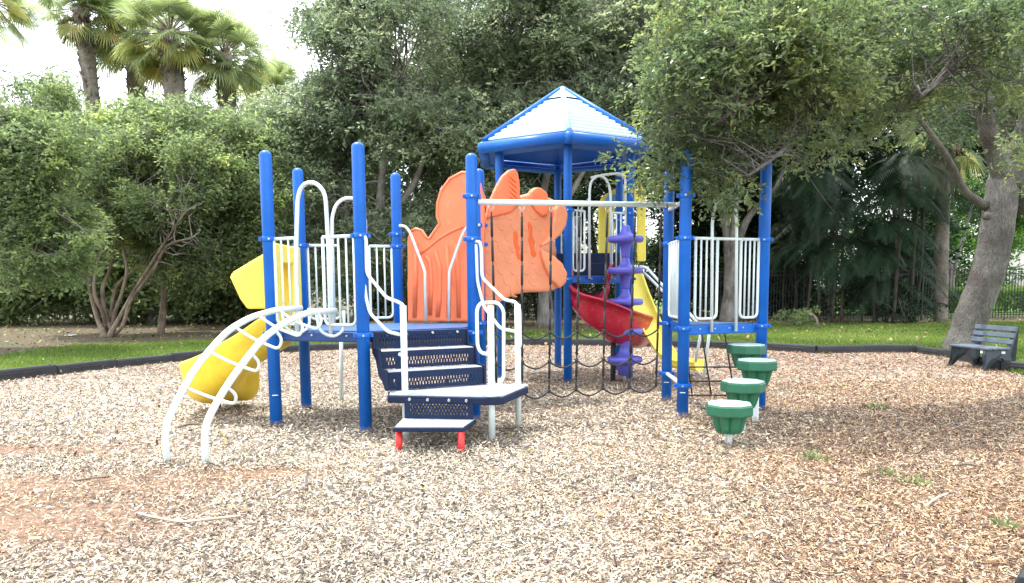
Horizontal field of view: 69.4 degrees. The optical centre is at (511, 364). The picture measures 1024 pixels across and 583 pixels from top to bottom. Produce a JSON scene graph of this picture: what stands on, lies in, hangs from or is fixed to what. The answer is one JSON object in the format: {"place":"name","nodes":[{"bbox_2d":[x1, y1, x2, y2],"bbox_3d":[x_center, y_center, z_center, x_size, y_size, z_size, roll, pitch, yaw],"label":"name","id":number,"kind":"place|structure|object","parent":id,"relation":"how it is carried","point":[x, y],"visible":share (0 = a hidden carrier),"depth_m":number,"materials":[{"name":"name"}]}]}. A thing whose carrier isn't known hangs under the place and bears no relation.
{"place":"outdoors","nodes":[
{"label":"outdoors","id":0,"kind":"place"},
{"bbox_2d":[0,285,1023,353],"bbox_3d":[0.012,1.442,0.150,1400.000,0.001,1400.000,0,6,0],"label":"ground","id":1,"kind":"structure","parent":0,"point":[27,340],"depth_m":27.17,"materials":[{"name":"green plant"}]},
{"bbox_2d":[0,0,46,59],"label":"fan palm","id":2,"kind":"object","parent":1,"relation":"on","point":[18,12],"visible":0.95,"depth_m":37.82,"materials":[{"name":"green plant"}]},
{"bbox_2d":[0,46,110,114],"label":"broadleaf tree","id":3,"kind":"object","parent":1,"relation":"on","point":[76,77],"visible":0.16,"depth_m":38.38,"materials":[{"name":"green plant"}]},
{"bbox_2d":[0,53,122,306],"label":"tree","id":4,"kind":"object","parent":1,"relation":"on","point":[52,233],"visible":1,"depth_m":17.23,"materials":[{"name":"green plant"}]},
{"bbox_2d":[28,0,137,317],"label":"fan palm","id":5,"kind":"object","parent":1,"relation":"on","point":[84,35],"visible":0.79,"depth_m":36.27,"materials":[{"name":"green plant"}]},
{"bbox_2d":[5,304,171,319],"bbox_3d":[-22.070,-3.318,38.653,12.130,1.944,1.653,0,6,0],"label":"hedge","id":6,"kind":"object","parent":1,"relation":"on","point":[63,315],"visible":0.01,"depth_m":38.55,"materials":[{"name":"green plant"}]},
{"bbox_2d":[74,0,174,316],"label":"fan palm","id":7,"kind":"object","parent":1,"relation":"on","point":[117,68],"visible":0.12,"depth_m":38.24,"materials":[{"name":"green plant"}]},
{"bbox_2d":[0,244,262,325],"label":"hedge","id":8,"kind":"object","parent":1,"relation":"on","point":[31,305],"visible":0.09,"depth_m":31.28,"materials":[{"name":"green plant"}]},
{"bbox_2d":[34,101,249,337],"bbox_3d":[-11.861,-4.602,23.319,7.581,7.682,4.987,0,6,0],"label":"tree","id":9,"kind":"object","parent":1,"relation":"on","point":[191,168],"visible":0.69,"depth_m":22.35,"materials":[{"name":"green plant"}]},
{"bbox_2d":[107,0,225,319],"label":"fan palm","id":10,"kind":"object","parent":1,"relation":"on","point":[168,66],"visible":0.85,"depth_m":34.96,"materials":[{"name":"green plant"}]},
{"bbox_2d":[46,68,318,333],"bbox_3d":[-11.557,-5.413,24.380,10.480,8.963,5.668,0,6,0],"label":"tree","id":11,"kind":"object","parent":1,"relation":"on","point":[244,244],"visible":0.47,"depth_m":23.70,"materials":[{"name":"green plant"}]},
{"bbox_2d":[179,298,237,319],"bbox_3d":[-14.523,-3.106,36.059,3.046,1.934,1.580,0,6,0],"label":"hedge","id":12,"kind":"object","parent":1,"relation":"on","point":[198,314],"visible":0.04,"depth_m":35.69,"materials":[{"name":"green plant"}]},
{"bbox_2d":[179,3,284,109],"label":"fan palm","id":13,"kind":"object","parent":1,"relation":"on","point":[228,77],"visible":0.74,"depth_m":36.52,"materials":[{"name":"green plant"}]},
{"bbox_2d":[147,84,352,323],"bbox_3d":[-10.508,-6.338,30.128,9.398,9.770,6.824,0,6,0],"label":"tree","id":14,"kind":"object","parent":1,"relation":"on","point":[231,286],"depth_m":29.07,"materials":[{"name":"green plant"}]},
{"bbox_2d":[238,57,304,121],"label":"fan palm","id":15,"kind":"object","parent":1,"relation":"on","point":[277,79],"visible":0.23,"depth_m":39.91,"materials":[{"name":"green plant"}]},
{"bbox_2d":[166,147,404,320],"bbox_3d":[-11.191,-6.258,36.301,12.713,10.568,8.713,-2,6,-17],"label":"broadleaf tree","id":16,"kind":"object","parent":1,"relation":"on","point":[209,318],"depth_m":35.51,"materials":[{"name":"green plant"}]},
{"bbox_2d":[227,0,507,322],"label":"broadleaf tree","id":17,"kind":"object","parent":1,"relation":"on","point":[340,97],"visible":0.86,"depth_m":24.89,"materials":[{"name":"green plant"}]},
{"bbox_2d":[321,6,549,316],"bbox_3d":[-3.967,-9.582,36.939,13.746,16.019,8.583,0,6,0],"label":"broadleaf tree","id":18,"kind":"object","parent":1,"relation":"on","point":[402,184],"visible":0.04,"depth_m":35.57,"materials":[{"name":"green plant"}]},
{"bbox_2d":[376,0,579,322],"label":"broadleaf tree","id":19,"kind":"object","parent":1,"relation":"on","point":[488,56],"visible":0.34,"depth_m":26.45,"materials":[{"name":"green plant"}]},
{"bbox_2d":[0,344,1023,582],"bbox_3d":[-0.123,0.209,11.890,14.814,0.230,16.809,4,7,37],"label":"wood chips","id":20,"kind":"object","parent":1,"relation":"on","point":[617,566],"visible":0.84,"depth_m":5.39,"materials":[{"name":"beige wood"}]},
{"bbox_2d":[18,537,54,556],"bbox_3d":[-2.651,1.011,4.122,0.022,0.021,0.301,0,6,1],"label":"fallen twig","id":21,"kind":"object","parent":20,"relation":"on","point":[28,549],"visible":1,"depth_m":4.12,"materials":[{"name":"beige wood"}]},
{"bbox_2d":[73,476,109,481],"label":"fallen twig","id":22,"kind":"object","parent":20,"relation":"on","point":[91,478],"visible":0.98,"depth_m":5.58,"materials":[{"name":"beige wood"}]},
{"bbox_2d":[175,423,199,428],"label":"fallen twig","id":23,"kind":"object","parent":20,"relation":"on","point":[187,424],"visible":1,"depth_m":7.79,"materials":[{"name":"beige wood"}]},
{"bbox_2d":[136,512,239,522],"bbox_3d":[-2.067,0.954,4.627,0.705,0.025,0.155,0,6,7],"label":"fallen twig","id":24,"kind":"object","parent":20,"relation":"on","point":[180,521],"visible":1,"depth_m":4.58,"materials":[{"name":"beige wood"}]},
{"bbox_2d":[161,86,773,467],"bbox_3d":[-0.422,-1.821,9.582,8.179,4.750,5.714,-4,7,-32],"label":"play structure","id":25,"kind":"object","parent":20,"relation":"on","point":[471,262],"visible":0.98,"depth_m":8.53,"materials":[{"name":"blue paint"}]},
{"bbox_2d":[615,472,646,480],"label":"fallen twig","id":26,"kind":"object","parent":20,"relation":"on","point":[630,475],"visible":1,"depth_m":5.55,"materials":[{"name":"beige wood"}]},
{"bbox_2d":[706,400,752,444],"bbox_3d":[1.972,0.585,6.732,0.397,0.476,0.397,-4,7,-34],"label":"stepping pod","id":27,"kind":"object","parent":20,"relation":"on","point":[729,418],"visible":1,"depth_m":6.60,"materials":[{"name":"green plastic"}]},
{"bbox_2d":[720,378,765,432],"bbox_3d":[2.275,0.458,7.308,0.397,0.604,0.397,-1,6,-9],"label":"stepping pod","id":28,"kind":"object","parent":20,"relation":"on","point":[746,390],"visible":0.77,"depth_m":7.16,"materials":[{"name":"green plastic"}]},
{"bbox_2d":[726,343,765,367],"bbox_3d":[2.655,0.204,8.418,0.397,0.874,0.397,-1,6,-4],"label":"stepping pod","id":29,"kind":"object","parent":20,"relation":"on","point":[736,351],"visible":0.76,"depth_m":8.24,"materials":[{"name":"green plastic"}]},
{"bbox_2d":[737,358,776,422],"bbox_3d":[2.574,0.325,7.805,0.397,0.760,0.397,1,6,16],"label":"stepping pod","id":30,"kind":"object","parent":20,"relation":"on","point":[762,369],"visible":0.71,"depth_m":7.65,"materials":[{"name":"green plastic"}]},
{"bbox_2d":[754,530,775,536],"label":"fallen twig","id":31,"kind":"object","parent":20,"relation":"on","point":[763,531],"visible":1,"depth_m":4.24,"materials":[{"name":"beige wood"}]},
{"bbox_2d":[798,445,831,461],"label":"weed","id":32,"kind":"object","parent":20,"relation":"on","point":[809,454],"visible":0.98,"depth_m":6.09,"materials":[{"name":"green plant"}]},
{"bbox_2d":[867,401,889,407],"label":"weed","id":33,"kind":"object","parent":20,"relation":"on","point":[872,404],"visible":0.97,"depth_m":8.66,"materials":[{"name":"green plant"}]},
{"bbox_2d":[865,466,899,475],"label":"weed","id":34,"kind":"object","parent":20,"relation":"on","point":[888,471],"visible":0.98,"depth_m":5.61,"materials":[{"name":"green plant"}]},
{"bbox_2d":[892,472,936,485],"bbox_3d":[2.924,0.821,5.316,0.302,0.090,0.211,0,6,0],"label":"weed","id":35,"kind":"object","parent":20,"relation":"on","point":[917,480],"visible":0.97,"depth_m":5.34,"materials":[{"name":"green plant"}]},
{"bbox_2d":[924,493,947,507],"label":"fallen twig","id":36,"kind":"object","parent":20,"relation":"on","point":[932,500],"visible":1,"depth_m":4.85,"materials":[{"name":"beige wood"}]},
{"bbox_2d":[953,463,983,467],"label":"fallen twig","id":37,"kind":"object","parent":20,"relation":"on","point":[972,464],"visible":0.99,"depth_m":5.79,"materials":[{"name":"beige wood"}]},
{"bbox_2d":[946,324,1018,370],"bbox_3d":[8.055,-0.299,12.697,0.626,0.744,0.946,-1,6,-6],"label":"park bench","id":38,"kind":"object","parent":20,"relation":"on","point":[972,351],"visible":0.99,"depth_m":12.56,"materials":[{"name":"grey plastic"}]},
{"bbox_2d":[990,516,1020,528],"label":"weed","id":39,"kind":"object","parent":20,"relation":"on","point":[1000,523],"visible":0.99,"depth_m":4.38,"materials":[{"name":"green plant"}]},
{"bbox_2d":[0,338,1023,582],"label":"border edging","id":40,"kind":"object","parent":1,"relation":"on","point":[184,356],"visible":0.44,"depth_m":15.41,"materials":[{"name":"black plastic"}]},
{"bbox_2d":[0,310,1023,514],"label":"fallen leaves","id":41,"kind":"object","parent":1,"relation":"on","point":[230,506],"visible":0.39,"depth_m":14.17,"materials":[{"name":"brown plant"}]},
{"bbox_2d":[370,271,656,319],"bbox_3d":[-0.270,-3.205,34.044,13.731,2.324,1.873,0,6,0],"label":"hedge","id":42,"kind":"object","parent":1,"relation":"on","point":[532,305],"visible":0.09,"depth_m":33.61,"materials":[{"name":"green plant"}]},
{"bbox_2d":[435,0,695,325],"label":"broadleaf tree","id":43,"kind":"object","parent":1,"relation":"on","point":[588,38],"visible":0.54,"depth_m":25.39,"materials":[{"name":"green plant"}]},
{"bbox_2d":[525,159,647,313],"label":"broadleaf tree","id":44,"kind":"object","parent":1,"relation":"on","point":[596,192],"visible":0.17,"depth_m":34.62,"materials":[{"name":"green plant"}]},
{"bbox_2d":[490,25,694,309],"bbox_3d":[4.809,-10.546,37.036,16.286,16.419,9.070,0,6,0],"label":"broadleaf tree","id":45,"kind":"object","parent":1,"relation":"on","point":[648,250],"visible":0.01,"depth_m":37.31,"materials":[{"name":"green plant"}]},
{"bbox_2d":[572,175,650,264],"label":"broadleaf tree","id":46,"kind":"object","parent":1,"relation":"on","point":[595,229],"visible":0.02,"depth_m":57.18,"materials":[{"name":"green plant"}]},
{"bbox_2d":[610,2,868,321],"bbox_3d":[8.798,-8.803,28.566,11.063,14.563,7.310,0,6,0],"label":"broadleaf tree","id":47,"kind":"object","parent":1,"relation":"on","point":[727,311],"visible":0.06,"depth_m":28.20,"materials":[{"name":"green plant"}]},
{"bbox_2d":[640,146,866,318],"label":"broadleaf tree","id":48,"kind":"object","parent":1,"relation":"on","point":[695,232],"visible":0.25,"depth_m":33.18,"materials":[{"name":"green plant"}]},
{"bbox_2d":[713,154,865,318],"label":"feather palm","id":49,"kind":"object","parent":1,"relation":"on","point":[793,221],"visible":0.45,"depth_m":30.27,"materials":[{"name":"green plant"}]},
{"bbox_2d":[643,268,1023,321],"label":"iron fence","id":50,"kind":"object","parent":1,"relation":"on","point":[921,315],"visible":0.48,"depth_m":29.87,"materials":[{"name":"black metal"}]},
{"bbox_2d":[845,140,988,321],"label":"feather palm","id":51,"kind":"object","parent":1,"relation":"on","point":[922,224],"visible":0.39,"depth_m":27.38,"materials":[{"name":"green plant"}]},
{"bbox_2d":[0,0,1023,290],"label":"sky","id":52,"kind":"structure","parent":0,"point":[39,49],"materials":[{"name":"white"}]},
{"bbox_2d":[653,297,1023,318],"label":"lawn beyond fence","id":53,"kind":"object","parent":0,"point":[660,307],"depth_m":36.51,"materials":[{"name":"green plant"}]},
{"bbox_2d":[678,53,972,317],"bbox_3d":[14.300,-8.829,35.253,15.640,17.525,8.992,0,6,0],"label":"broadleaf tree","id":54,"kind":"object","parent":53,"relation":"on","point":[880,155],"visible":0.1,"depth_m":33.92,"materials":[{"name":"green plant"}]},
{"bbox_2d":[799,209,904,288],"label":"broadleaf tree","id":55,"kind":"object","parent":53,"relation":"on","point":[852,249],"depth_m":54.45,"materials":[{"name":"green plant"}]},
{"bbox_2d":[771,284,1023,313],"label":"hedge","id":56,"kind":"object","parent":53,"relation":"on","point":[1009,303],"visible":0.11,"depth_m":37.12,"materials":[{"name":"green plant"}]},
{"bbox_2d":[855,80,1014,312],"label":"broadleaf tree","id":57,"kind":"object","parent":53,"relation":"on","point":[975,150],"visible":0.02,"depth_m":37.47,"materials":[{"name":"green plant"}]},
{"bbox_2d":[909,156,1023,298],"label":"broadleaf tree","id":58,"kind":"object","parent":53,"relation":"on","point":[971,246],"visible":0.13,"depth_m":49.97,"materials":[{"name":"green plant"}]},
{"label":"lawn","id":59,"kind":"structure","parent":0,"visible":0},
{"bbox_2d":[0,320,1023,374],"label":"grass","id":60,"kind":"structure","parent":59,"relation":"on","point":[82,352],"depth_m":19.38,"materials":[{"name":"green plant"}]},
{"bbox_2d":[768,305,820,326],"bbox_3d":[10.018,-1.541,26.075,1.817,1.115,1.631,-6,8,-42],"label":"shrub","id":61,"kind":"object","parent":59,"relation":"on","point":[803,321],"visible":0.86,"depth_m":25.80,"materials":[{"name":"green plant"}]},
{"bbox_2d":[593,0,1023,350],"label":"oak tree","id":62,"kind":"object","parent":59,"relation":"on","point":[773,56],"visible":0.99,"depth_m":7.77,"materials":[{"name":"green plant"}]},
{"bbox_2d":[808,312,817,327],"bbox_3d":[10.098,-1.450,24.821,0.363,0.598,0.100,0,6,0],"label":"wooden stake","id":63,"kind":"object","parent":59,"relation":"on","point":[815,318],"visible":0.84,"depth_m":24.77,"materials":[{"name":"beige wood"}]},
{"bbox_2d":[754,166,910,322],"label":"feather palm","id":64,"kind":"object","parent":59,"relation":"on","point":[819,248],"visible":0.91,"depth_m":27.47,"materials":[{"name":"green plant"}]},
{"bbox_2d":[790,153,963,324],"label":"feather palm","id":65,"kind":"object","parent":59,"relation":"on","point":[899,223],"visible":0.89,"depth_m":26.73,"materials":[{"name":"green plant"}]},
{"bbox_2d":[869,284,949,323],"bbox_3d":[14.527,-2.121,27.141,2.404,1.637,2.237,-6,8,-41],"label":"shrub","id":66,"kind":"object","parent":59,"relation":"on","point":[905,307],"visible":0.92,"depth_m":27.00,"materials":[{"name":"green plant"}]},
{"bbox_2d":[854,0,1020,164],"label":"broadleaf tree","id":67,"kind":"object","parent":59,"relation":"on","point":[964,127],"visible":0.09,"depth_m":22.53,"materials":[{"name":"green plant"}]},
{"bbox_2d":[891,99,986,322],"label":"fan palm","id":68,"kind":"object","parent":59,"relation":"on","point":[941,237],"visible":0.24,"depth_m":27.48,"materials":[{"name":"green plant"}]}
]}

